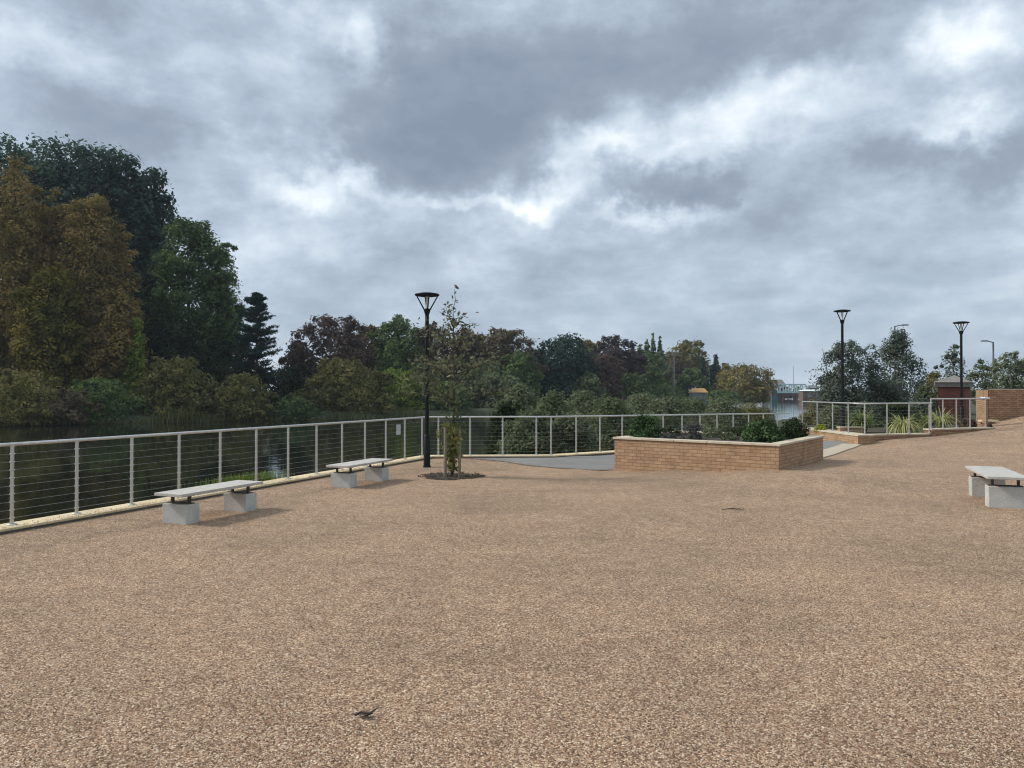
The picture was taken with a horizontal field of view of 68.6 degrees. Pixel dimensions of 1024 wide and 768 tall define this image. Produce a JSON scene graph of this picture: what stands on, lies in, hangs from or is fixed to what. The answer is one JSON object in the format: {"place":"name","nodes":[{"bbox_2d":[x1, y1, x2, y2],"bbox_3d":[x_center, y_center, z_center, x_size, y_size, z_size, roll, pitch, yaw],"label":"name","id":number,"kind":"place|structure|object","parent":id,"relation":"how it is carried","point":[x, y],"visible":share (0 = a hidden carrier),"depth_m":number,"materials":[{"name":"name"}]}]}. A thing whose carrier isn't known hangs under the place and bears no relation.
{"place":"outdoors","nodes":[
{"label":"outdoors","id":0,"kind":"place"},
{"bbox_2d":[0,398,846,523],"bbox_3d":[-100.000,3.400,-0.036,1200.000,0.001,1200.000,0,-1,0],"label":"river water","id":1,"kind":"structure","parent":0,"point":[27,433],"depth_m":42.15,"materials":[{"name":"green liquid"}]},
{"bbox_2d":[769,384,806,399],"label":"truss bridge","id":2,"kind":"structure","parent":1,"relation":"on","point":[794,394],"depth_m":334.89,"materials":[{"name":"green paint"}]},
{"bbox_2d":[1,393,975,429],"bbox_3d":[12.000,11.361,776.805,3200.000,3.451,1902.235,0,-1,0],"label":"ground","id":3,"kind":"structure","parent":0,"point":[486,411],"depth_m":94.30,"materials":[{"name":"green plant"}]},
{"bbox_2d":[0,132,61,392],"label":"poplar tree","id":4,"kind":"object","parent":3,"relation":"on","point":[16,152],"visible":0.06,"depth_m":109.60,"materials":[{"name":"green plant"}]},
{"bbox_2d":[0,155,67,412],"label":"autumn tree","id":5,"kind":"object","parent":3,"relation":"on","point":[20,238],"visible":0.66,"depth_m":91.61,"materials":[{"name":"brown plant"}]},
{"bbox_2d":[0,368,79,425],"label":"bank bush","id":6,"kind":"object","parent":3,"relation":"on","point":[9,403],"visible":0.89,"depth_m":75.32,"materials":[{"name":"green plant"}]},
{"bbox_2d":[4,261,93,396],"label":"autumn tree","id":7,"kind":"object","parent":3,"relation":"on","point":[25,338],"visible":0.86,"depth_m":88.18,"materials":[{"name":"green plant"}]},
{"bbox_2d":[0,131,128,397],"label":"poplar tree","id":8,"kind":"object","parent":3,"relation":"on","point":[65,177],"visible":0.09,"depth_m":107.70,"materials":[{"name":"green plant"}]},
{"bbox_2d":[19,388,109,424],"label":"bank bush","id":9,"kind":"object","parent":3,"relation":"on","point":[64,395],"visible":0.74,"depth_m":77.66,"materials":[{"name":"green plant"}]},
{"bbox_2d":[33,193,145,393],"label":"autumn tree","id":10,"kind":"object","parent":3,"relation":"on","point":[95,281],"visible":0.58,"depth_m":94.76,"materials":[{"name":"brown plant"}]},
{"bbox_2d":[59,376,151,422],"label":"bank bush","id":11,"kind":"object","parent":3,"relation":"on","point":[114,405],"visible":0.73,"depth_m":81.38,"materials":[{"name":"green plant"}]},
{"bbox_2d":[63,142,161,377],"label":"poplar tree","id":12,"kind":"object","parent":3,"relation":"on","point":[115,171],"visible":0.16,"depth_m":110.03,"materials":[{"name":"green plant"}]},
{"bbox_2d":[78,287,153,400],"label":"autumn tree","id":13,"kind":"object","parent":3,"relation":"on","point":[113,354],"visible":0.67,"depth_m":89.30,"materials":[{"name":"green plant"}]},
{"bbox_2d":[121,316,154,413],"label":"conical tree","id":14,"kind":"object","parent":3,"relation":"on","point":[135,360],"visible":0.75,"depth_m":89.39,"materials":[{"name":"green plant"}]},
{"bbox_2d":[118,166,190,368],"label":"poplar tree","id":15,"kind":"object","parent":3,"relation":"on","point":[159,200],"visible":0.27,"depth_m":112.27,"materials":[{"name":"green plant"}]},
{"bbox_2d":[143,320,204,407],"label":"dark tree","id":16,"kind":"object","parent":3,"relation":"on","point":[166,349],"visible":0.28,"depth_m":98.48,"materials":[{"name":"green plant"}]},
{"bbox_2d":[125,355,223,419],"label":"olive bush","id":17,"kind":"object","parent":3,"relation":"on","point":[176,383],"visible":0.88,"depth_m":87.06,"materials":[{"name":"green plant"}]},
{"bbox_2d":[140,216,243,393],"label":"broad tree","id":18,"kind":"object","parent":3,"relation":"on","point":[198,242],"visible":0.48,"depth_m":103.35,"materials":[{"name":"green plant"}]},
{"bbox_2d":[198,242,249,393],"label":"broad tree","id":19,"kind":"object","parent":3,"relation":"on","point":[220,295],"visible":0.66,"depth_m":102.77,"materials":[{"name":"green plant"}]},
{"bbox_2d":[193,335,262,404],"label":"dark tree","id":20,"kind":"object","parent":3,"relation":"on","point":[213,346],"visible":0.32,"depth_m":100.00,"materials":[{"name":"green plant"}]},
{"bbox_2d":[204,371,277,420],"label":"olive bush","id":21,"kind":"object","parent":3,"relation":"on","point":[247,399],"visible":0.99,"depth_m":88.32,"materials":[{"name":"green plant"}]},
{"bbox_2d":[225,292,285,396],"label":"pine tree","id":22,"kind":"object","parent":3,"relation":"on","point":[257,309],"visible":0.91,"depth_m":95.65,"materials":[{"name":"green plant"}]},
{"bbox_2d":[260,366,320,408],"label":"dark tree","id":23,"kind":"object","parent":3,"relation":"on","point":[292,375],"visible":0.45,"depth_m":104.54,"materials":[{"name":"green plant"}]},
{"bbox_2d":[259,394,324,419],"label":"bank bush","id":24,"kind":"object","parent":3,"relation":"on","point":[296,409],"visible":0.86,"depth_m":91.43,"materials":[{"name":"green plant"}]},
{"bbox_2d":[274,341,312,395],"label":"copper tree","id":25,"kind":"object","parent":3,"relation":"on","point":[282,361],"visible":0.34,"depth_m":112.88,"materials":[{"name":"brown plant"}]},
{"bbox_2d":[0,453,614,534],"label":"river wall","id":26,"kind":"structure","parent":3,"relation":"on","point":[51,524],"depth_m":12.73,"materials":[{"name":"stone"}]},
{"bbox_2d":[0,450,614,531],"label":"kerb","id":27,"kind":"structure","parent":26,"relation":"on","point":[65,517],"depth_m":12.28,"materials":[{"name":"stone"}]},
{"bbox_2d":[176,469,291,488],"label":"grass tuft","id":28,"kind":"object","parent":27,"relation":"on","point":[269,475],"visible":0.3,"depth_m":14.57,"materials":[{"name":"green plant"}]},
{"bbox_2d":[0,413,789,525],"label":"river railing","id":29,"kind":"object","parent":27,"relation":"on","point":[12,445],"visible":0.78,"depth_m":14.18,"materials":[{"name":"metal"}]},
{"bbox_2d":[285,313,381,407],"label":"copper tree","id":30,"kind":"object","parent":3,"relation":"on","point":[344,343],"visible":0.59,"depth_m":114.02,"materials":[{"name":"brown plant"}]},
{"bbox_2d":[1,406,667,425],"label":"reeds","id":31,"kind":"object","parent":3,"relation":"on","point":[190,418],"visible":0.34,"depth_m":86.08,"materials":[{"name":"green plant"}]},
{"bbox_2d":[289,357,396,415],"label":"olive bush","id":32,"kind":"object","parent":3,"relation":"on","point":[338,390],"visible":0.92,"depth_m":98.37,"materials":[{"name":"green plant"}]},
{"bbox_2d":[351,323,387,404],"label":"copper tree","id":33,"kind":"object","parent":3,"relation":"on","point":[374,328],"visible":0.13,"depth_m":126.20,"materials":[{"name":"brown plant"}]},
{"bbox_2d":[366,314,424,397],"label":"green tree","id":34,"kind":"object","parent":3,"relation":"on","point":[395,354],"visible":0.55,"depth_m":122.38,"materials":[{"name":"green plant"}]},
{"bbox_2d":[365,367,429,410],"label":"lime bush","id":35,"kind":"object","parent":3,"relation":"on","point":[406,401],"visible":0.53,"depth_m":104.01,"materials":[{"name":"green plant"}]},
{"bbox_2d":[411,362,446,409],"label":"green bush","id":36,"kind":"object","parent":3,"relation":"on","point":[423,380],"visible":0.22,"depth_m":108.93,"materials":[{"name":"green plant"}]},
{"bbox_2d":[406,321,456,383],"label":"copper tree","id":37,"kind":"object","parent":3,"relation":"on","point":[446,351],"visible":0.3,"depth_m":126.42,"materials":[{"name":"brown plant"}]},
{"bbox_2d":[417,378,477,410],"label":"green bush","id":38,"kind":"object","parent":3,"relation":"on","point":[466,404],"visible":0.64,"depth_m":105.94,"materials":[{"name":"green plant"}]},
{"bbox_2d":[447,327,481,399],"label":"brown tree","id":39,"kind":"object","parent":3,"relation":"on","point":[473,349],"visible":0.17,"depth_m":132.36,"materials":[{"name":"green plant"}]},
{"bbox_2d":[455,359,511,407],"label":"green tree","id":40,"kind":"object","parent":3,"relation":"on","point":[494,375],"visible":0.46,"depth_m":117.73,"materials":[{"name":"green plant"}]},
{"bbox_2d":[482,397,522,454],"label":"bank shrub","id":41,"kind":"object","parent":3,"relation":"on","point":[505,409],"visible":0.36,"depth_m":26.72,"materials":[{"name":"green plant"}]},
{"bbox_2d":[471,326,549,388],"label":"brown tree","id":42,"kind":"object","parent":3,"relation":"on","point":[505,343],"visible":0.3,"depth_m":135.94,"materials":[{"name":"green plant"}]},
{"bbox_2d":[478,373,544,408],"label":"green bush","id":43,"kind":"object","parent":3,"relation":"on","point":[514,380],"visible":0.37,"depth_m":116.00,"materials":[{"name":"green plant"}]},
{"bbox_2d":[488,381,541,447],"bbox_3d":[0.256,1.735,30.055,2.819,3.712,2.745,0,-1,0],"label":"bank shrub","id":44,"kind":"object","parent":3,"relation":"on","point":[519,395],"visible":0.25,"depth_m":29.68,"materials":[{"name":"green plant"}]},
{"bbox_2d":[501,350,544,398],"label":"green tree","id":45,"kind":"object","parent":3,"relation":"on","point":[522,372],"visible":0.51,"depth_m":124.92,"materials":[{"name":"green plant"}]},
{"bbox_2d":[493,404,560,454],"bbox_3d":[0.524,1.829,24.529,2.292,2.370,2.318,0,-1,0],"label":"bank shrub","id":46,"kind":"object","parent":3,"relation":"on","point":[523,427],"visible":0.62,"depth_m":23.99,"materials":[{"name":"green plant"}]},
{"bbox_2d":[530,386,579,451],"bbox_3d":[1.435,1.562,26.970,2.423,2.958,2.399,0,-1,0],"label":"bank shrub","id":47,"kind":"object","parent":3,"relation":"on","point":[553,403],"visible":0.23,"depth_m":26.66,"materials":[{"name":"green plant"}]},
{"bbox_2d":[533,362,581,405],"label":"evergreen tree","id":48,"kind":"object","parent":3,"relation":"on","point":[561,378],"visible":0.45,"depth_m":139.44,"materials":[{"name":"green plant"}]},
{"bbox_2d":[532,332,603,402],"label":"evergreen tree","id":49,"kind":"object","parent":3,"relation":"on","point":[559,350],"visible":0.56,"depth_m":142.87,"materials":[{"name":"green plant"}]},
{"bbox_2d":[541,409,604,453],"bbox_3d":[1.970,1.938,25.519,2.540,2.175,2.471,0,-1,0],"label":"bank shrub","id":50,"kind":"object","parent":3,"relation":"on","point":[558,425],"visible":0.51,"depth_m":24.95,"materials":[{"name":"green plant"}]},
{"bbox_2d":[562,386,611,441],"bbox_3d":[2.960,1.598,32.043,3.062,2.992,2.973,0,-1,27],"label":"bank shrub","id":51,"kind":"object","parent":3,"relation":"on","point":[586,402],"visible":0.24,"depth_m":31.73,"materials":[{"name":"green plant"}]},
{"bbox_2d":[569,370,609,405],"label":"green bush","id":52,"kind":"object","parent":3,"relation":"on","point":[598,391],"visible":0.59,"depth_m":139.01,"materials":[{"name":"green plant"}]},
{"bbox_2d":[584,393,634,450],"bbox_3d":[3.838,1.703,29.004,2.448,2.720,2.601,1,-1,-42],"label":"bank shrub","id":53,"kind":"object","parent":3,"relation":"on","point":[607,406],"visible":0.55,"depth_m":28.55,"materials":[{"name":"green plant"}]},
{"bbox_2d":[583,353,637,404],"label":"copper tree","id":54,"kind":"object","parent":3,"relation":"on","point":[608,371],"visible":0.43,"depth_m":147.38,"materials":[{"name":"brown plant"}]},
{"bbox_2d":[586,334,642,380],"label":"plum tree","id":55,"kind":"object","parent":3,"relation":"on","point":[606,346],"visible":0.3,"depth_m":158.68,"materials":[{"name":"brown plant"}]},
{"bbox_2d":[606,372,657,404],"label":"green bush","id":56,"kind":"object","parent":3,"relation":"on","point":[634,379],"visible":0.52,"depth_m":147.17,"materials":[{"name":"green plant"}]},
{"bbox_2d":[625,348,648,392],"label":"plum tree","id":57,"kind":"object","parent":3,"relation":"on","point":[642,359],"visible":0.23,"depth_m":162.73,"materials":[{"name":"brown plant"}]},
{"bbox_2d":[613,389,673,428],"bbox_3d":[6.078,1.681,35.008,3.366,2.887,3.324,0,-1,0],"label":"bank shrub","id":58,"kind":"object","parent":3,"relation":"on","point":[641,398],"visible":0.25,"depth_m":34.80,"materials":[{"name":"green plant"}]},
{"bbox_2d":[631,348,671,394],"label":"green tree","id":59,"kind":"object","parent":3,"relation":"on","point":[654,364],"visible":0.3,"depth_m":172.52,"materials":[{"name":"green plant"}]},
{"bbox_2d":[647,383,685,401],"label":"green bush","id":60,"kind":"object","parent":3,"relation":"on","point":[663,389],"visible":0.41,"depth_m":162.66,"materials":[{"name":"green plant"}]},
{"bbox_2d":[640,392,694,430],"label":"bank shrub","id":61,"kind":"object","parent":3,"relation":"on","point":[663,405],"visible":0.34,"depth_m":32.71,"materials":[{"name":"green plant"}]},
{"bbox_2d":[666,352,693,396],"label":"brown tree","id":62,"kind":"object","parent":3,"relation":"on","point":[678,368],"visible":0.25,"depth_m":203.52,"materials":[{"name":"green plant"}]},
{"bbox_2d":[664,339,710,370],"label":"olive tree","id":63,"kind":"object","parent":3,"relation":"on","point":[685,348],"visible":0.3,"depth_m":212.43,"materials":[{"name":"green plant"}]},
{"bbox_2d":[673,367,714,397],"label":"green tree","id":64,"kind":"object","parent":3,"relation":"on","point":[688,381],"visible":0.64,"depth_m":195.87,"materials":[{"name":"green plant"}]},
{"bbox_2d":[672,394,724,429],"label":"bank shrub","id":65,"kind":"object","parent":3,"relation":"on","point":[695,404],"visible":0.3,"depth_m":37.60,"materials":[{"name":"green plant"}]},
{"bbox_2d":[698,395,753,432],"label":"bank shrub","id":66,"kind":"object","parent":3,"relation":"on","point":[727,422],"visible":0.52,"depth_m":35.55,"materials":[{"name":"green plant"}]},
{"bbox_2d":[707,389,753,403],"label":"green bush","id":67,"kind":"object","parent":3,"relation":"on","point":[723,393],"visible":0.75,"depth_m":179.83,"materials":[{"name":"green plant"}]},
{"bbox_2d":[713,363,781,402],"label":"willow tree","id":68,"kind":"object","parent":3,"relation":"on","point":[743,377],"visible":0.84,"depth_m":188.72,"materials":[{"name":"green plant"}]},
{"bbox_2d":[727,400,773,431],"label":"bank shrub","id":69,"kind":"object","parent":3,"relation":"on","point":[753,409],"visible":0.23,"depth_m":39.55,"materials":[{"name":"green plant"}]},
{"bbox_2d":[814,384,859,424],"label":"round bush","id":70,"kind":"object","parent":3,"relation":"on","point":[829,395],"visible":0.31,"depth_m":34.79,"materials":[{"name":"green plant"}]},
{"bbox_2d":[805,339,898,416],"bbox_3d":[15.901,0.087,36.168,4.034,4.526,3.507,0,-1,-18],"label":"leafy tree","id":71,"kind":"object","parent":3,"relation":"on","point":[828,380],"visible":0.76,"depth_m":35.55,"materials":[{"name":"green plant"}]},
{"bbox_2d":[780,424,961,433],"bbox_3d":[15.680,2.360,29.977,7.040,1.320,8.000,0,-1,0],"label":"planting bed","id":72,"kind":"object","parent":3,"relation":"on","point":[872,430],"visible":0.1,"depth_m":30.09,"materials":[{"name":"soil"}]},
{"bbox_2d":[813,405,852,428],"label":"bed shrub","id":73,"kind":"object","parent":72,"relation":"on","point":[828,412],"visible":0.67,"depth_m":31.26,"materials":[{"name":"green plant"}]},
{"bbox_2d":[834,309,850,426],"bbox_3d":[12.340,-0.526,28.007,0.600,4.510,0.600,0,-1,-21],"label":"street lamp","id":74,"kind":"object","parent":72,"relation":"on","point":[842,409],"visible":0.91,"depth_m":27.97,"materials":[{"name":"black metal"}]},
{"bbox_2d":[837,406,891,432],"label":"strap leaf plant","id":75,"kind":"object","parent":72,"relation":"on","point":[857,421],"visible":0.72,"depth_m":27.93,"materials":[{"name":"green plant"}]},
{"bbox_2d":[851,399,889,426],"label":"bed shrub","id":76,"kind":"object","parent":72,"relation":"on","point":[874,407],"visible":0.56,"depth_m":31.55,"materials":[{"name":"green plant"}]},
{"bbox_2d":[877,400,913,426],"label":"bed shrub","id":77,"kind":"object","parent":72,"relation":"on","point":[901,409],"visible":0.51,"depth_m":31.40,"materials":[{"name":"green plant"}]},
{"bbox_2d":[881,412,923,432],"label":"strap leaf plant","id":78,"kind":"object","parent":72,"relation":"on","point":[898,422],"visible":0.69,"depth_m":27.35,"materials":[{"name":"green plant"}]},
{"bbox_2d":[907,397,941,425],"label":"bed shrub","id":79,"kind":"object","parent":72,"relation":"on","point":[921,407],"visible":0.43,"depth_m":31.75,"materials":[{"name":"green plant"}]},
{"bbox_2d":[855,377,915,422],"bbox_3d":[18.112,0.998,36.481,3.024,2.684,3.177,0,-1,0],"label":"round bush","id":80,"kind":"object","parent":3,"relation":"on","point":[892,399],"visible":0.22,"depth_m":35.81,"materials":[{"name":"green plant"}]},
{"bbox_2d":[861,327,937,417],"bbox_3d":[19.556,-0.297,38.054,4.066,5.306,4.356,0,-1,31],"label":"leafy tree","id":81,"kind":"object","parent":3,"relation":"on","point":[894,350],"visible":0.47,"depth_m":37.61,"materials":[{"name":"green plant"}]},
{"bbox_2d":[933,344,969,392],"bbox_3d":[26.981,-0.107,46.095,1.830,4.699,2.017,0,-1,0],"label":"leafy tree","id":82,"kind":"object","parent":3,"relation":"on","point":[953,357],"visible":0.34,"depth_m":45.85,"materials":[{"name":"green plant"}]},
{"bbox_2d":[935,375,974,424],"bbox_3d":[20.130,1.129,34.124,1.353,3.070,2.924,0,-1,37],"label":"brick kiosk","id":83,"kind":"object","parent":3,"relation":"on","point":[948,387],"visible":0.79,"depth_m":33.45,"materials":[{"name":"red brick"}]},
{"bbox_2d":[965,358,1000,405],"bbox_3d":[32.691,0.099,51.824,2.508,3.809,2.730,1,-1,-39],"label":"birch tree","id":84,"kind":"object","parent":3,"relation":"on","point":[974,375],"visible":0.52,"depth_m":51.92,"materials":[{"name":"green plant"}]},
{"bbox_2d":[985,351,1023,388],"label":"birch tree","id":85,"kind":"object","parent":3,"relation":"on","point":[1013,369],"visible":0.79,"depth_m":47.66,"materials":[{"name":"green plant"}]},
{"bbox_2d":[0,416,1023,767],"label":"gravel plaza","id":86,"kind":"structure","parent":0,"point":[892,488],"depth_m":6.12,"materials":[{"name":"beige gravel"}]},
{"bbox_2d":[154,480,262,524],"bbox_3d":[-4.360,1.734,10.902,0.490,0.484,1.620,0,-1,22],"label":"stone bench","id":87,"kind":"object","parent":86,"relation":"on","point":[179,512],"visible":0.81,"depth_m":10.58,"materials":[{"name":"stone"}]},
{"bbox_2d":[326,458,392,487],"bbox_3d":[-2.980,1.776,14.782,0.490,0.484,1.620,0,-1,22],"label":"stone bench","id":88,"kind":"object","parent":86,"relation":"on","point":[349,478],"visible":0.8,"depth_m":14.43,"materials":[{"name":"stone"}]},
{"bbox_2d":[415,292,438,467],"bbox_3d":[-2.040,-0.077,18.002,0.600,4.240,0.600,0,-1,-17],"label":"street lamp","id":89,"kind":"object","parent":86,"relation":"on","point":[426,295],"visible":0.94,"depth_m":17.95,"materials":[{"name":"black metal"}]},
{"bbox_2d":[397,285,514,475],"bbox_3d":[-1.277,-0.075,16.259,2.170,4.099,2.393,0,-1,38],"label":"young tree","id":90,"kind":"object","parent":86,"relation":"on","point":[453,427],"visible":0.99,"depth_m":15.95,"materials":[{"name":"green plant"}]},
{"bbox_2d":[613,430,824,471],"bbox_3d":[5.250,1.959,18.880,4.323,1.285,3.920,0,-1,39],"label":"brick planter","id":91,"kind":"object","parent":86,"relation":"on","point":[637,453],"visible":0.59,"depth_m":17.37,"materials":[{"name":"brick"}]},
{"bbox_2d":[625,415,663,437],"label":"laurel shrub","id":92,"kind":"object","parent":91,"relation":"in","point":[647,423],"visible":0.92,"depth_m":19.09,"materials":[{"name":"green plant"}]},
{"bbox_2d":[679,422,702,438],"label":"lavender shrub","id":93,"kind":"object","parent":91,"relation":"in","point":[690,429],"visible":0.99,"depth_m":18.88,"materials":[{"name":"grey plant"}]},
{"bbox_2d":[740,418,786,442],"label":"evergreen shrub","id":94,"kind":"object","parent":91,"relation":"in","point":[754,431],"visible":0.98,"depth_m":17.43,"materials":[{"name":"green plant"}]},
{"bbox_2d":[780,416,810,438],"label":"evergreen shrub","id":95,"kind":"object","parent":91,"relation":"in","point":[791,428],"visible":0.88,"depth_m":19.02,"materials":[{"name":"green plant"}]},
{"bbox_2d":[802,427,874,444],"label":"brick wall","id":96,"kind":"structure","parent":86,"relation":"on","point":[850,437],"depth_m":26.26,"materials":[{"name":"brick"}]},
{"bbox_2d":[802,401,931,434],"bbox_3d":[12.117,1.204,27.756,3.058,1.079,5.218,0,-1,-35],"label":"terrace railing","id":97,"kind":"object","parent":96,"relation":"on","point":[886,410],"visible":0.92,"depth_m":26.38,"materials":[{"name":"metal"}]},
{"bbox_2d":[872,433,930,441],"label":"brick wall","id":98,"kind":"structure","parent":86,"relation":"on","point":[879,437],"depth_m":26.06,"materials":[{"name":"brick"}]},
{"bbox_2d":[923,427,995,435],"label":"brick wall","id":99,"kind":"structure","parent":86,"relation":"on","point":[938,431],"depth_m":26.78,"materials":[{"name":"brick"}]},
{"bbox_2d":[930,398,987,428],"bbox_3d":[16.182,1.047,27.144,2.971,1.078,0.125,0,-1,-22],"label":"terrace railing","id":100,"kind":"object","parent":99,"relation":"on","point":[956,405],"visible":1,"depth_m":27.06,"materials":[{"name":"metal"}]},
{"bbox_2d":[953,321,969,426],"bbox_3d":[17.980,-0.380,30.006,0.600,4.260,0.600,0,-1,9],"label":"street lamp","id":101,"kind":"object","parent":86,"relation":"on","point":[961,408],"visible":0.91,"depth_m":29.97,"materials":[{"name":"black metal"}]},
{"bbox_2d":[965,466,1023,508],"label":"stone bench","id":102,"kind":"object","parent":86,"relation":"on","point":[991,487],"visible":0.97,"depth_m":12.05,"materials":[{"name":"stone"}]},
{"bbox_2d":[976,389,1023,426],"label":"tall brick wall","id":103,"kind":"structure","parent":86,"relation":"on","point":[1004,404],"depth_m":29.02,"materials":[{"name":"brick"}]},
{"bbox_2d":[0,0,1023,391],"label":"sky","id":104,"kind":"structure","parent":0,"point":[733,177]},
{"bbox_2d":[473,440,851,469],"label":"tarmac path","id":105,"kind":"structure","parent":0,"point":[602,462],"depth_m":19.74,"materials":[{"name":"grey asphalt"}]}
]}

